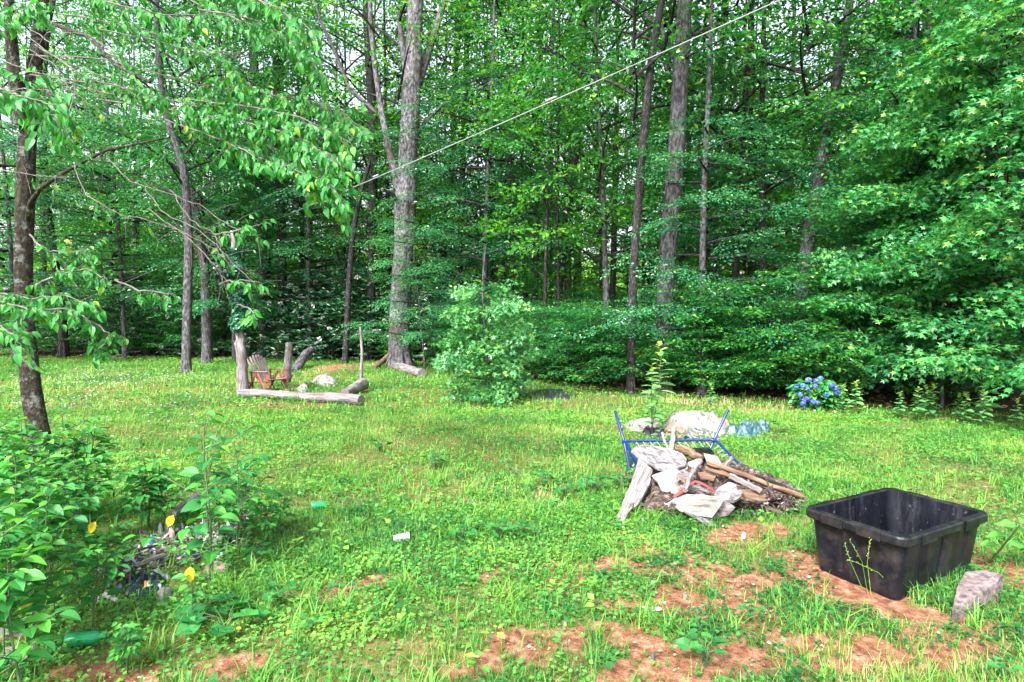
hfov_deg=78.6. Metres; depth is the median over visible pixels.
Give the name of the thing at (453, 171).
tree
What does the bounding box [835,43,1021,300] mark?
forest tree
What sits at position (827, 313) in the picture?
understorey bush
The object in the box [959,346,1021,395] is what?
understorey bush
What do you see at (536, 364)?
understorey bush
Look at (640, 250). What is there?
forest tree
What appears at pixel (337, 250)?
forest tree
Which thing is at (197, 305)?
beech tree
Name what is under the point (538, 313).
understorey bush
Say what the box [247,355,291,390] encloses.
garden chair
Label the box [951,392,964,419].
upright weed
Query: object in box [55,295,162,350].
understorey bush
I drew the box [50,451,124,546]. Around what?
leafy weed
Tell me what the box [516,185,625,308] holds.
tree
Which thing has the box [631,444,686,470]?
rock
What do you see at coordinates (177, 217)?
forest tree
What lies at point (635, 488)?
plank
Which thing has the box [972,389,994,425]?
upright weed
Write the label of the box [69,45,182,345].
forest tree
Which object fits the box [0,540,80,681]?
leafy weed
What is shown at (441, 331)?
understorey bush
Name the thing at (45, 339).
understorey bush
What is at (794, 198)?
forest tree
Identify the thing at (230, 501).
leafy weed
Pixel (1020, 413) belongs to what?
upright weed
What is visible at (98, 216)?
forest tree
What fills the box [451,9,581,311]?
forest tree
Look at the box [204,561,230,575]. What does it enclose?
cardboard
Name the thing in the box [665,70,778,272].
forest tree
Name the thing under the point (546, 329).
understorey bush
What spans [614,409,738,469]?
bed frame
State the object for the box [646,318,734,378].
understorey bush
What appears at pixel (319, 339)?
rhododendron
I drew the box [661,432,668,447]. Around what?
stick
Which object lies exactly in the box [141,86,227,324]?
tree
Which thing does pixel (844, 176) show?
forest tree
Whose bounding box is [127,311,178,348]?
understorey bush
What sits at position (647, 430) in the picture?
dark cloth
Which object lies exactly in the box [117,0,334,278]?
forest tree
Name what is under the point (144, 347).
understorey bush
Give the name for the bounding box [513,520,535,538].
weed
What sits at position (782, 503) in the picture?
wood chips
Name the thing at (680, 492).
curved strip
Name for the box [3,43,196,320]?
tree
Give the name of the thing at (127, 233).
forest tree
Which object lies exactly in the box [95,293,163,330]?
understorey bush
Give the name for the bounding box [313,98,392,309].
forest tree
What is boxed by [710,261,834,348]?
understorey bush
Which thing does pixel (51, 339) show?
understorey bush
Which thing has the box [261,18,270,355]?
forest tree
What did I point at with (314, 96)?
forest tree
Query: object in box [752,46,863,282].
forest tree
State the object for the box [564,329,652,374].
understorey bush
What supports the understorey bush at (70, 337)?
on the ground at (844, 590)
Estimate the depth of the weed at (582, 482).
5.93 m
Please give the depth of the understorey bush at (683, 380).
13.46 m
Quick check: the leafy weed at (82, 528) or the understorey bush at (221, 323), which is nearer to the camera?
the leafy weed at (82, 528)
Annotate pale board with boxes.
[652,467,682,494]
[668,494,724,517]
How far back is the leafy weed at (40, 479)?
4.10 m
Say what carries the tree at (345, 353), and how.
on the ground at (844, 590)
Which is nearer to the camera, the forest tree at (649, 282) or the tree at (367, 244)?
the forest tree at (649, 282)
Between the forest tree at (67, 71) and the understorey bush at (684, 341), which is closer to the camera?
the understorey bush at (684, 341)
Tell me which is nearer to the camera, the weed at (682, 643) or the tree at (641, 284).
the weed at (682, 643)
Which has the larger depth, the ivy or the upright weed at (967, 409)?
the ivy
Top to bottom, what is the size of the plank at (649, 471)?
0.275 m
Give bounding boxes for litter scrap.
[158,522,162,533]
[168,528,174,537]
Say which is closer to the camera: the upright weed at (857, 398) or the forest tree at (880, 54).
the upright weed at (857, 398)
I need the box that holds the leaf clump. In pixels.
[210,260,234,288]
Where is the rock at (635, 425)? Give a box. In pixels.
[621,417,661,430]
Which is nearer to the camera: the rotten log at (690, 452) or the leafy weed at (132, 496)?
the leafy weed at (132, 496)
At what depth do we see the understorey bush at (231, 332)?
25.95 m
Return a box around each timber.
[705,466,763,490]
[707,460,805,499]
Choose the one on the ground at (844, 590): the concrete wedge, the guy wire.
the concrete wedge
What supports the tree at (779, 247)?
on the ground at (844, 590)
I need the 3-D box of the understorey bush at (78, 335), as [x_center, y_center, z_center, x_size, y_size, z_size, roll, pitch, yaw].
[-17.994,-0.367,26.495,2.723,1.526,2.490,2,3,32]
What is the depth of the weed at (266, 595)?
3.69 m
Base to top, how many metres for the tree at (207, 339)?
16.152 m
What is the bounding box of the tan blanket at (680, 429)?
[664,423,687,437]
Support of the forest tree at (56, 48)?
on the ground at (844, 590)
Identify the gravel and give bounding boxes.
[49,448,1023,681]
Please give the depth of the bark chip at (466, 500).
5.66 m
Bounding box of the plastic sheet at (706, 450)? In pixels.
[693,447,713,458]
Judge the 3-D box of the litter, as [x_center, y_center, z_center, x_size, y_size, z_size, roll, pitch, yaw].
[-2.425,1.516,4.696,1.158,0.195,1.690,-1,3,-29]
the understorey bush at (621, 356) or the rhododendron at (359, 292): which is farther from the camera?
the rhododendron at (359, 292)
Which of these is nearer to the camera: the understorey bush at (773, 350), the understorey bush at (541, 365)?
the understorey bush at (773, 350)
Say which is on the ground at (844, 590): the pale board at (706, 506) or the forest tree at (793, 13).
the forest tree at (793, 13)
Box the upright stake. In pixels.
[669,428,675,449]
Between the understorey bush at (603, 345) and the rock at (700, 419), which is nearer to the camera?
the rock at (700, 419)
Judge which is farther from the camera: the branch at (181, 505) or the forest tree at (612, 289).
the forest tree at (612, 289)
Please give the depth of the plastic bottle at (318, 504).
5.52 m
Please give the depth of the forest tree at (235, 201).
30.48 m
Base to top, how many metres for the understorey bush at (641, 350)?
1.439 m
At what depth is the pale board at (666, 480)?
5.60 m
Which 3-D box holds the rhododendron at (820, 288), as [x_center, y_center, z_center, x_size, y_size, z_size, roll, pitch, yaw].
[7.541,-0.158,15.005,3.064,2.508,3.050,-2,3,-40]
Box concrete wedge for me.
[952,570,1002,621]
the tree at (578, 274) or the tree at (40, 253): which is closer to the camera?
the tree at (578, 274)
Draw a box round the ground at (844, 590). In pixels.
[0,268,1023,681]
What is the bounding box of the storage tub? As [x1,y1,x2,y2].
[806,488,987,600]
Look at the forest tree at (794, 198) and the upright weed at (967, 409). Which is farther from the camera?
the forest tree at (794, 198)
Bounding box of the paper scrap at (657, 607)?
[639,606,661,611]
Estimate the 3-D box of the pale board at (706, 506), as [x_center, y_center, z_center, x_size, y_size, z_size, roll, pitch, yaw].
[1.499,1.342,5.093,0.455,0.192,0.026,0,3,5]
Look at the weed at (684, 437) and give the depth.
8.23 m
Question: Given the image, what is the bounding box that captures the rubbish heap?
[112,519,251,582]
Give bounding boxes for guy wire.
[35,221,271,319]
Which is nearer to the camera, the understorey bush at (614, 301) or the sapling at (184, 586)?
the sapling at (184, 586)
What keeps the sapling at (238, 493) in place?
on the ground at (844, 590)
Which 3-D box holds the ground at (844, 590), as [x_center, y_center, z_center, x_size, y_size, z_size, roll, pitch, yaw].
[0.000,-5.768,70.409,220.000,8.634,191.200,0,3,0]
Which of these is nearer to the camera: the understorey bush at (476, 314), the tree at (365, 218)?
the understorey bush at (476, 314)
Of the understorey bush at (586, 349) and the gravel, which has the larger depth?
the understorey bush at (586, 349)
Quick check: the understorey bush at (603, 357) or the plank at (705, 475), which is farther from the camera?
the understorey bush at (603, 357)
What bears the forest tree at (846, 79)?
on the ground at (844, 590)
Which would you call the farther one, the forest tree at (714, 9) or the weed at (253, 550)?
the forest tree at (714, 9)
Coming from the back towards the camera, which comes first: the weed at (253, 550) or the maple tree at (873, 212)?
the maple tree at (873, 212)
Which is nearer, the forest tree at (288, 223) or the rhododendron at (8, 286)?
the rhododendron at (8, 286)
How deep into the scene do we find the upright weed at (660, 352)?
9.18 m
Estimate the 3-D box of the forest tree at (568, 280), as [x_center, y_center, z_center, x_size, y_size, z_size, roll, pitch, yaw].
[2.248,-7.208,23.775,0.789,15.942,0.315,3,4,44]
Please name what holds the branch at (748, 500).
on the wood chips at (782, 503)
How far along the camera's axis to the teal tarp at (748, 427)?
8.99 m
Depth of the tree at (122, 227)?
32.37 m
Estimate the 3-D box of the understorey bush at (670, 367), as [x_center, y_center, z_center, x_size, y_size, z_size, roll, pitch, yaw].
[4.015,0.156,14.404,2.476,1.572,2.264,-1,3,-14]
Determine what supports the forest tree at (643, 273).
on the ground at (844, 590)
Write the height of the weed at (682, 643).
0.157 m
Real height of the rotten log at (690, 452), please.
0.130 m
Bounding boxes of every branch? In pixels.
[135,553,164,566]
[169,492,200,516]
[683,460,702,491]
[724,456,733,465]
[728,473,761,493]
[739,496,766,504]
[754,474,787,487]
[766,493,798,500]
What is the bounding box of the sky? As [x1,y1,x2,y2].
[0,0,1022,269]
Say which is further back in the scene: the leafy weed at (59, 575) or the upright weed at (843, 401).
the upright weed at (843, 401)
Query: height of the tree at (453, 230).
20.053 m
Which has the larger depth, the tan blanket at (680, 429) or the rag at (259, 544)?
the tan blanket at (680, 429)
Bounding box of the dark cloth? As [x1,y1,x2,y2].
[642,425,665,438]
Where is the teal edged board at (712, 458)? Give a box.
[704,453,721,463]
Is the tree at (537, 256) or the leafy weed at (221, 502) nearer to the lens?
the leafy weed at (221, 502)
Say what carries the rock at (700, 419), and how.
on the ground at (844, 590)
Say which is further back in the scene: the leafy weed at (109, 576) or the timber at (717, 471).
the timber at (717, 471)
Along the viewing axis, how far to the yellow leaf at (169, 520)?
3.96 m
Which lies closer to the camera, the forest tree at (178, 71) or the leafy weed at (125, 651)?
the leafy weed at (125, 651)
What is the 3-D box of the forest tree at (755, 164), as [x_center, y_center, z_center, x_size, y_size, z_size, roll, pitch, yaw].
[8.005,-6.426,19.672,6.096,14.824,6.505,-2,3,-37]
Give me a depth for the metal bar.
4.31 m
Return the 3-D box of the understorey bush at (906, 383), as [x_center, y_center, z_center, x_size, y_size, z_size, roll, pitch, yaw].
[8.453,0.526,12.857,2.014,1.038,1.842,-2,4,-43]
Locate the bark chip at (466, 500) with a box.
[454,497,469,506]
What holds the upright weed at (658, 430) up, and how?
on the ground at (844, 590)
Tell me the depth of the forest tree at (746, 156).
29.90 m
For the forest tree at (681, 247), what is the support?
on the ground at (844, 590)
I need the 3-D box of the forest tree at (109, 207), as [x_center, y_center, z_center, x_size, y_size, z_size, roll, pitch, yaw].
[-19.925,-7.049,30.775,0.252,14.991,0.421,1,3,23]
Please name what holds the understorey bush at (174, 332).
on the ground at (844, 590)
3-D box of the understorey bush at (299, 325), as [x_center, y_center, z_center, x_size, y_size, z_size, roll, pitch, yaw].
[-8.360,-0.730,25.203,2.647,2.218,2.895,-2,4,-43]
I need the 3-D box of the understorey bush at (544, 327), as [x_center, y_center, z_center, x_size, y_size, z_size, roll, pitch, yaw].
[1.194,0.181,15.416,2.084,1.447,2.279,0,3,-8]
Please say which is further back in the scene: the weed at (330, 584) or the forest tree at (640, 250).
the forest tree at (640, 250)
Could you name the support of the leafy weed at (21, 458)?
on the ground at (844, 590)
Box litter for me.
[94,506,259,602]
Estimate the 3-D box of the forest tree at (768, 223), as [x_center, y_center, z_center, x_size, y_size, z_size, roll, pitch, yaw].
[6.242,-7.234,19.167,5.962,16.459,5.505,2,3,35]
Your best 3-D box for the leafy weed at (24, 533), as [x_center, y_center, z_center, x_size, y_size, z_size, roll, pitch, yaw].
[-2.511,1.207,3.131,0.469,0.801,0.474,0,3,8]
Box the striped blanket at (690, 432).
[677,427,722,445]
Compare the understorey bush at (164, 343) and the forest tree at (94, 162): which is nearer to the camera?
the understorey bush at (164, 343)
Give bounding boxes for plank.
[616,458,647,522]
[634,466,652,510]
[697,471,715,481]
[741,489,767,500]
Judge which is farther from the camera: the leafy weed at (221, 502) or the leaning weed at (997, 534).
the leafy weed at (221, 502)
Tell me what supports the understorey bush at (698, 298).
on the ground at (844, 590)
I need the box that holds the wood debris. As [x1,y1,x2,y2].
[641,457,797,517]
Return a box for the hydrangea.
[786,376,846,409]
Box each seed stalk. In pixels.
[845,545,862,588]
[850,539,867,591]
[866,537,871,592]
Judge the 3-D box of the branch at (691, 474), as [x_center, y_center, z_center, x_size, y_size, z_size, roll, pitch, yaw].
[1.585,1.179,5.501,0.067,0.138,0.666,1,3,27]
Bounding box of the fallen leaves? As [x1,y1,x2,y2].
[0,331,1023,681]
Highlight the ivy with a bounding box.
[227,246,249,332]
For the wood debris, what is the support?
on the ground at (844, 590)
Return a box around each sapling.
[120,405,276,580]
[154,537,222,612]
[208,437,279,548]
[430,252,545,409]
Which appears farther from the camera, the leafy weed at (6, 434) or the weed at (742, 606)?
the leafy weed at (6, 434)
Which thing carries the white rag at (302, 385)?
on the ground at (844, 590)
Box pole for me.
[359,327,362,377]
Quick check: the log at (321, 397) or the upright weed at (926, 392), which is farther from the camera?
the log at (321, 397)
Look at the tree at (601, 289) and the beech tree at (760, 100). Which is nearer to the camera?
the beech tree at (760, 100)
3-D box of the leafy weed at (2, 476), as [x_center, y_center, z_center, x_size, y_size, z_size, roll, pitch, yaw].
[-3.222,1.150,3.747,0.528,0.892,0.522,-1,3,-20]
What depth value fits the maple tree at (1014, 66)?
9.81 m
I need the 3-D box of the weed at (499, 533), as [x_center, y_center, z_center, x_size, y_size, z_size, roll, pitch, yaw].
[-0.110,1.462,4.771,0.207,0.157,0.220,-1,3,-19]
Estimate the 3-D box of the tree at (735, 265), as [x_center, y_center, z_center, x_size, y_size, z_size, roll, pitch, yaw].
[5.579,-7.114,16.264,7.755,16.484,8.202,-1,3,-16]
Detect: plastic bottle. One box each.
[63,630,106,647]
[311,501,328,508]
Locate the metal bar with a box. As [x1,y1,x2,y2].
[138,539,169,550]
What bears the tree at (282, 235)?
on the ground at (844, 590)
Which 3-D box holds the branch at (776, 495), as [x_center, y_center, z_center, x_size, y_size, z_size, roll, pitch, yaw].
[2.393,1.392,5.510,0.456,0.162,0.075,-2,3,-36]
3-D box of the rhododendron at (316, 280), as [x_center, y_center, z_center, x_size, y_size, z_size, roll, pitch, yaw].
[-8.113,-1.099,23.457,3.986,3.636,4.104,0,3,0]
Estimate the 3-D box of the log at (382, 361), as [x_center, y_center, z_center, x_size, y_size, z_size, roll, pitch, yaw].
[-4.077,0.631,19.660,0.166,0.390,2.110,0,3,0]
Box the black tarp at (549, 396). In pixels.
[521,389,577,400]
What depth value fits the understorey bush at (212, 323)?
27.06 m
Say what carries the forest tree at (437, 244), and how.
on the ground at (844, 590)
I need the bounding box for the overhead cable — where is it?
[276,0,779,219]
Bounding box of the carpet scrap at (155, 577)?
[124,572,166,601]
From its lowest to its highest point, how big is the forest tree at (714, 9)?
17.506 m
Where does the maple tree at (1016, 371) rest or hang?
on the ground at (844, 590)
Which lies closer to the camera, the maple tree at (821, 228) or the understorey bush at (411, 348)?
the maple tree at (821, 228)
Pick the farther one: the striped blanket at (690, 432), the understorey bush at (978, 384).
the understorey bush at (978, 384)
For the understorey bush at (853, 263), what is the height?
2.581 m
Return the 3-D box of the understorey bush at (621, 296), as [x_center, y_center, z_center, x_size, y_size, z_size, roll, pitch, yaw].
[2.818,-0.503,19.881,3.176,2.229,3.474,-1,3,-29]
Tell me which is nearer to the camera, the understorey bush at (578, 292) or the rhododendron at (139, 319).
the understorey bush at (578, 292)
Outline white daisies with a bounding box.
[2,366,305,438]
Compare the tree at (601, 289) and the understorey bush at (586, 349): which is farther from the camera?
the tree at (601, 289)
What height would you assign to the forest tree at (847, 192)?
16.408 m
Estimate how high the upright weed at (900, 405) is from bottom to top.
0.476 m
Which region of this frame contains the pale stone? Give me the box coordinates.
[312,374,337,386]
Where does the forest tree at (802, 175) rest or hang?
on the ground at (844, 590)
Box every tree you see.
[0,0,117,280]
[0,0,143,342]
[0,0,148,359]
[0,0,377,451]
[0,7,231,358]
[0,59,140,359]
[0,121,100,294]
[0,152,66,300]
[0,152,97,297]
[0,158,116,349]
[1,205,83,295]
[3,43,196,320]
[6,49,137,240]
[20,0,220,350]
[34,88,161,322]
[37,214,196,312]
[38,99,205,323]
[47,0,296,372]
[49,0,324,364]
[65,170,176,292]
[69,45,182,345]
[70,53,182,321]
[72,86,166,256]
[85,45,183,316]
[89,28,323,335]
[89,89,103,305]
[90,1,316,359]
[97,48,113,291]
[105,0,291,328]
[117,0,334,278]
[123,12,253,281]
[138,38,295,355]
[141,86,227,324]
[143,0,359,357]
[152,0,397,359]
[170,174,276,294]
[175,5,289,275]
[176,55,251,189]
[178,28,383,307]
[189,3,436,360]
[209,0,478,360]
[226,26,249,356]
[228,112,316,284]
[229,0,454,293]
[234,1,367,352]
[252,186,385,324]
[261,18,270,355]
[266,0,512,369]
[266,87,356,294]
[287,205,346,290]
[288,0,439,308]
[288,33,437,294]
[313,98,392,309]
[316,0,463,349]
[317,165,431,317]
[319,63,448,310]
[332,212,480,370]
[333,0,339,357]
[342,156,371,363]
[348,0,556,303]
[348,0,618,341]
[349,117,497,326]
[358,0,537,355]
[360,1,518,297]
[364,13,501,318]
[366,109,469,282]
[413,56,548,306]
[415,62,500,300]
[416,0,617,307]
[416,3,547,300]
[422,25,561,291]
[424,0,631,322]
[425,0,431,351]
[429,161,570,306]
[447,0,725,376]
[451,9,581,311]
[455,0,652,375]
[459,0,672,193]
[464,22,634,309]
[469,200,553,305]
[470,0,633,338]
[477,121,583,296]
[481,3,631,278]
[497,13,505,287]
[508,5,645,302]
[510,0,708,322]
[510,0,813,393]
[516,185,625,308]
[524,0,783,392]
[545,78,635,296]
[547,115,719,319]
[551,0,845,396]
[553,5,781,342]
[554,159,618,305]
[556,1,561,372]
[565,2,581,302]
[566,0,790,187]
[572,205,640,303]
[587,0,910,303]
[593,0,822,288]
[597,0,777,330]
[597,26,602,322]
[597,181,662,308]
[605,0,917,379]
[606,0,735,259]
[608,142,697,325]
[615,111,758,316]
[621,69,767,304]
[626,6,814,289]
[641,0,646,364]
[654,1,819,336]
[654,15,863,277]
[655,40,754,276]
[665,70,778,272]
[670,0,944,390]
[678,7,836,287]
[698,42,806,285]
[722,142,848,296]
[729,0,926,290]
[730,0,866,302]
[742,0,758,277]
[744,0,1023,399]
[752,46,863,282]
[754,2,1023,392]
[767,0,948,318]
[767,93,864,269]
[768,0,1023,397]
[768,9,839,286]
[777,2,988,311]
[781,4,910,284]
[786,0,993,163]
[787,31,1023,408]
[805,120,987,397]
[821,0,1023,416]
[823,0,1023,399]
[826,0,987,286]
[827,3,966,137]
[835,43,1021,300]
[849,0,1023,395]
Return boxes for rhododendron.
[0,268,85,350]
[37,259,155,350]
[92,274,201,354]
[154,262,257,356]
[245,264,343,357]
[271,269,385,359]
[320,268,418,355]
[383,277,476,360]
[470,283,522,331]
[674,276,745,347]
[695,271,790,376]
[718,277,830,380]
[767,281,888,385]
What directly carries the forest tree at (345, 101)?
on the ground at (844, 590)
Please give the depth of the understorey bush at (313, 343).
22.34 m
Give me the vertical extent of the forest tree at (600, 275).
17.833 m
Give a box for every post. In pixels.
[230,230,248,396]
[282,342,292,382]
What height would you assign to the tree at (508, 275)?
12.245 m
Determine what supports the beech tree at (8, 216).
on the ground at (844, 590)
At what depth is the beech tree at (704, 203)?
12.76 m
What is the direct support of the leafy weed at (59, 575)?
on the ground at (844, 590)
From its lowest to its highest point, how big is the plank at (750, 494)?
0.127 m
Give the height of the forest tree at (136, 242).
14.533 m
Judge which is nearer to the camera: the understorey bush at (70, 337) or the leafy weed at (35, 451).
the leafy weed at (35, 451)
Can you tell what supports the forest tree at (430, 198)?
on the ground at (844, 590)
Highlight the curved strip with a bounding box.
[672,480,714,497]
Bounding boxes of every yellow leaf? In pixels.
[20,585,41,608]
[88,514,106,532]
[166,509,180,526]
[184,556,198,581]
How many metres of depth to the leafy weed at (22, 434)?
4.80 m
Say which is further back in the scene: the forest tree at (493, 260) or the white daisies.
the forest tree at (493, 260)
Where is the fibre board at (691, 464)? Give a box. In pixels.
[688,459,701,467]
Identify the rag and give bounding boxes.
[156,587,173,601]
[248,542,264,554]
[297,383,308,391]
[719,417,729,426]
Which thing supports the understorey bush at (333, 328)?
on the ground at (844, 590)
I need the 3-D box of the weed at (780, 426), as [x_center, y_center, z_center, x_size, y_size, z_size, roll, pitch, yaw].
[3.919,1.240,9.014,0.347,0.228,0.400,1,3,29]
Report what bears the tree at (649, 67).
on the ground at (844, 590)
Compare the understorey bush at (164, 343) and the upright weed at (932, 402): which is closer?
the upright weed at (932, 402)
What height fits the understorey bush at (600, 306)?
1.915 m
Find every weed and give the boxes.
[0,407,34,466]
[0,415,72,498]
[0,435,24,478]
[0,441,40,522]
[0,447,56,530]
[0,449,85,562]
[0,464,35,547]
[0,480,95,611]
[0,499,46,581]
[0,500,64,656]
[0,500,96,649]
[0,513,45,653]
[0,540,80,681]
[1,438,53,498]
[4,457,69,544]
[18,412,114,485]
[32,450,113,553]
[36,486,111,598]
[49,421,122,522]
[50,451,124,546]
[50,452,94,513]
[55,540,130,629]
[70,519,142,585]
[99,617,157,672]
[104,456,169,539]
[111,458,183,527]
[135,459,192,520]
[173,593,238,622]
[175,598,271,637]
[195,475,240,540]
[204,474,264,529]
[240,494,285,542]
[242,542,271,562]
[261,581,295,607]
[267,486,295,531]
[327,569,355,589]
[370,438,392,451]
[421,453,444,469]
[450,524,476,543]
[458,545,487,564]
[485,519,513,539]
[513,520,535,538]
[532,471,555,482]
[553,481,579,497]
[577,475,608,493]
[610,474,632,489]
[615,408,624,425]
[636,363,664,432]
[642,341,675,424]
[651,409,665,445]
[665,431,689,443]
[675,628,727,666]
[688,618,709,634]
[705,382,716,405]
[738,599,765,620]
[771,420,795,433]
[836,384,849,411]
[847,380,864,413]
[893,391,907,417]
[909,386,927,422]
[919,384,933,415]
[923,382,942,418]
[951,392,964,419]
[957,391,973,425]
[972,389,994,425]
[973,369,1002,423]
[979,517,1023,563]
[1009,397,1023,427]
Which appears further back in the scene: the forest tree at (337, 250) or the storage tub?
the forest tree at (337, 250)
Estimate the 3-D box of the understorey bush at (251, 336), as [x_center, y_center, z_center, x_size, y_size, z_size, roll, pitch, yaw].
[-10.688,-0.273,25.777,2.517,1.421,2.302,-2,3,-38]
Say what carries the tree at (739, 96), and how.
on the ground at (844, 590)
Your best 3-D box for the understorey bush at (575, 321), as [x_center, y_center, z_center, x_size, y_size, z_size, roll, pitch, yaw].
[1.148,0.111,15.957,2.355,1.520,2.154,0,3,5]
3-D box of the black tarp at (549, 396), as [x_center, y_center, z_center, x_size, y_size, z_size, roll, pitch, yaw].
[0.810,1.104,13.085,1.110,0.146,1.442,1,3,12]
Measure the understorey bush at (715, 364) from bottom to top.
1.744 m
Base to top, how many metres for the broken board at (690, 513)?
0.190 m
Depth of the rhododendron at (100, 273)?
26.02 m
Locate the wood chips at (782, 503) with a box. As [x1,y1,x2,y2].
[623,463,808,518]
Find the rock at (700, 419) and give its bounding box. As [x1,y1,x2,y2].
[662,410,726,435]
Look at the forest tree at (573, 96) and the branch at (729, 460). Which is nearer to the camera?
the branch at (729, 460)
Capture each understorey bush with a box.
[0,313,55,346]
[0,320,69,353]
[0,327,11,353]
[36,309,126,350]
[37,326,79,351]
[42,316,109,350]
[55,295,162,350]
[65,295,155,349]
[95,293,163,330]
[105,326,158,352]
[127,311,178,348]
[127,319,180,352]
[128,307,199,342]
[140,317,224,352]
[142,282,229,347]
[146,296,231,352]
[156,313,201,349]
[163,310,231,341]
[191,318,253,352]
[212,305,271,345]
[219,312,272,347]
[226,319,276,350]
[245,329,278,355]
[248,283,339,350]
[269,286,376,346]
[274,297,324,348]
[287,332,342,356]
[292,298,374,347]
[311,296,388,353]
[314,295,388,349]
[364,320,420,352]
[374,325,428,354]
[382,292,457,351]
[411,310,479,358]
[412,303,447,349]
[412,322,448,358]
[424,306,482,361]
[438,292,523,357]
[440,296,538,359]
[460,276,568,347]
[471,307,561,372]
[476,301,591,373]
[483,314,558,372]
[488,300,575,369]
[508,293,576,344]
[513,280,617,356]
[513,317,601,375]
[517,329,593,379]
[520,299,644,369]
[521,320,601,376]
[521,330,571,372]
[536,302,664,382]
[537,302,688,383]
[542,305,654,381]
[543,320,624,374]
[550,312,639,374]
[560,292,648,349]
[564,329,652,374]
[569,292,655,361]
[579,311,674,375]
[610,321,681,374]
[621,287,793,388]
[624,277,820,385]
[636,282,798,382]
[636,301,751,361]
[636,319,751,382]
[636,333,723,386]
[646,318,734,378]
[674,305,802,387]
[676,297,817,389]
[677,298,843,390]
[679,304,787,388]
[692,305,832,386]
[692,322,814,378]
[700,266,877,385]
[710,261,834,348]
[731,300,882,385]
[773,256,977,392]
[801,340,889,390]
[870,343,973,390]
[886,337,980,397]
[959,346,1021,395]
[967,331,1023,390]
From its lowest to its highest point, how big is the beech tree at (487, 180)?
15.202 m
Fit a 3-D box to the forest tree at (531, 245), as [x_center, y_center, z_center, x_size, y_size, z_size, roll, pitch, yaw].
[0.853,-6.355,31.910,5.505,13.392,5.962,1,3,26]
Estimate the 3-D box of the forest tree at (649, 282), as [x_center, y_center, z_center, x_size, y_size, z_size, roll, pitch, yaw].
[6.031,-8.819,26.531,9.698,18.970,9.973,-1,3,-14]
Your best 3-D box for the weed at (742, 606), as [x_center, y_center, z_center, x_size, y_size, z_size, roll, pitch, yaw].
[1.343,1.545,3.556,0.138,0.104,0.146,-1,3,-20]
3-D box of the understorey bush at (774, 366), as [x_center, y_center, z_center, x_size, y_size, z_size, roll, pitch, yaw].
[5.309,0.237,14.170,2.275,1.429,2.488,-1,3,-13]
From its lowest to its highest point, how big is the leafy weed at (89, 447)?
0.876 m
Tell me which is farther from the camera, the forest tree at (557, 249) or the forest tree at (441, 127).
the forest tree at (441, 127)
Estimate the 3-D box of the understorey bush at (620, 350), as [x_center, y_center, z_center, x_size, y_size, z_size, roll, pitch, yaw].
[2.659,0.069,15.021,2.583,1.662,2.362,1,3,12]
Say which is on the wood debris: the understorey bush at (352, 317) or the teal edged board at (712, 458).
the teal edged board at (712, 458)
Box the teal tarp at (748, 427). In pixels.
[723,419,770,437]
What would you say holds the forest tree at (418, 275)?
on the ground at (844, 590)
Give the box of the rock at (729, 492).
[714,482,742,502]
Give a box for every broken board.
[677,473,695,482]
[680,483,708,494]
[683,509,714,527]
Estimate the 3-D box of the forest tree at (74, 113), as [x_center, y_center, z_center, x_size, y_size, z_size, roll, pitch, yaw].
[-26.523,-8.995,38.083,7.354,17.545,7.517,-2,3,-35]
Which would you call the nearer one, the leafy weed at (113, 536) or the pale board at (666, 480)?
the leafy weed at (113, 536)
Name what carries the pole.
on the ground at (844, 590)
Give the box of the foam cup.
[393,532,409,541]
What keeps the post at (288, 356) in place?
on the ground at (844, 590)
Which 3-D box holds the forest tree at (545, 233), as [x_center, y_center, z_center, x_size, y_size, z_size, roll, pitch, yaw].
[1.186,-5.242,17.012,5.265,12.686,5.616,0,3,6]
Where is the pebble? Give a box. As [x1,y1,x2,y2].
[650,653,654,660]
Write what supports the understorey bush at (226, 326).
on the ground at (844, 590)
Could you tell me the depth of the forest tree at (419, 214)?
23.28 m
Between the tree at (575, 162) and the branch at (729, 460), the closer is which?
the branch at (729, 460)
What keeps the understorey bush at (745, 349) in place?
on the ground at (844, 590)
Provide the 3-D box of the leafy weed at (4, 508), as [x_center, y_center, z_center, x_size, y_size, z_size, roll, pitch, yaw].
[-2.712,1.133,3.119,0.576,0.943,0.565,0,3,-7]
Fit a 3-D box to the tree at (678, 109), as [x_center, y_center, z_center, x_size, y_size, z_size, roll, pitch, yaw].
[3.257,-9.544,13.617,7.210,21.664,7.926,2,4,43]
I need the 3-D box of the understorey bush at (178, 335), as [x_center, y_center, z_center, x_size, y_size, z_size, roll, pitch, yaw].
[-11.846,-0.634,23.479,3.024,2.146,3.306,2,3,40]
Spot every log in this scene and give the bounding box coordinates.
[237,389,364,404]
[291,346,314,372]
[341,378,368,393]
[373,353,387,368]
[391,361,425,377]
[675,444,703,459]
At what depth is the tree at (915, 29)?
12.32 m
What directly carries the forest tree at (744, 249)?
on the ground at (844, 590)
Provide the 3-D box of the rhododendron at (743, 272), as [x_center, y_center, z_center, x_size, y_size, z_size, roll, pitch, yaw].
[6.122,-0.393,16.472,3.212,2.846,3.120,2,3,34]

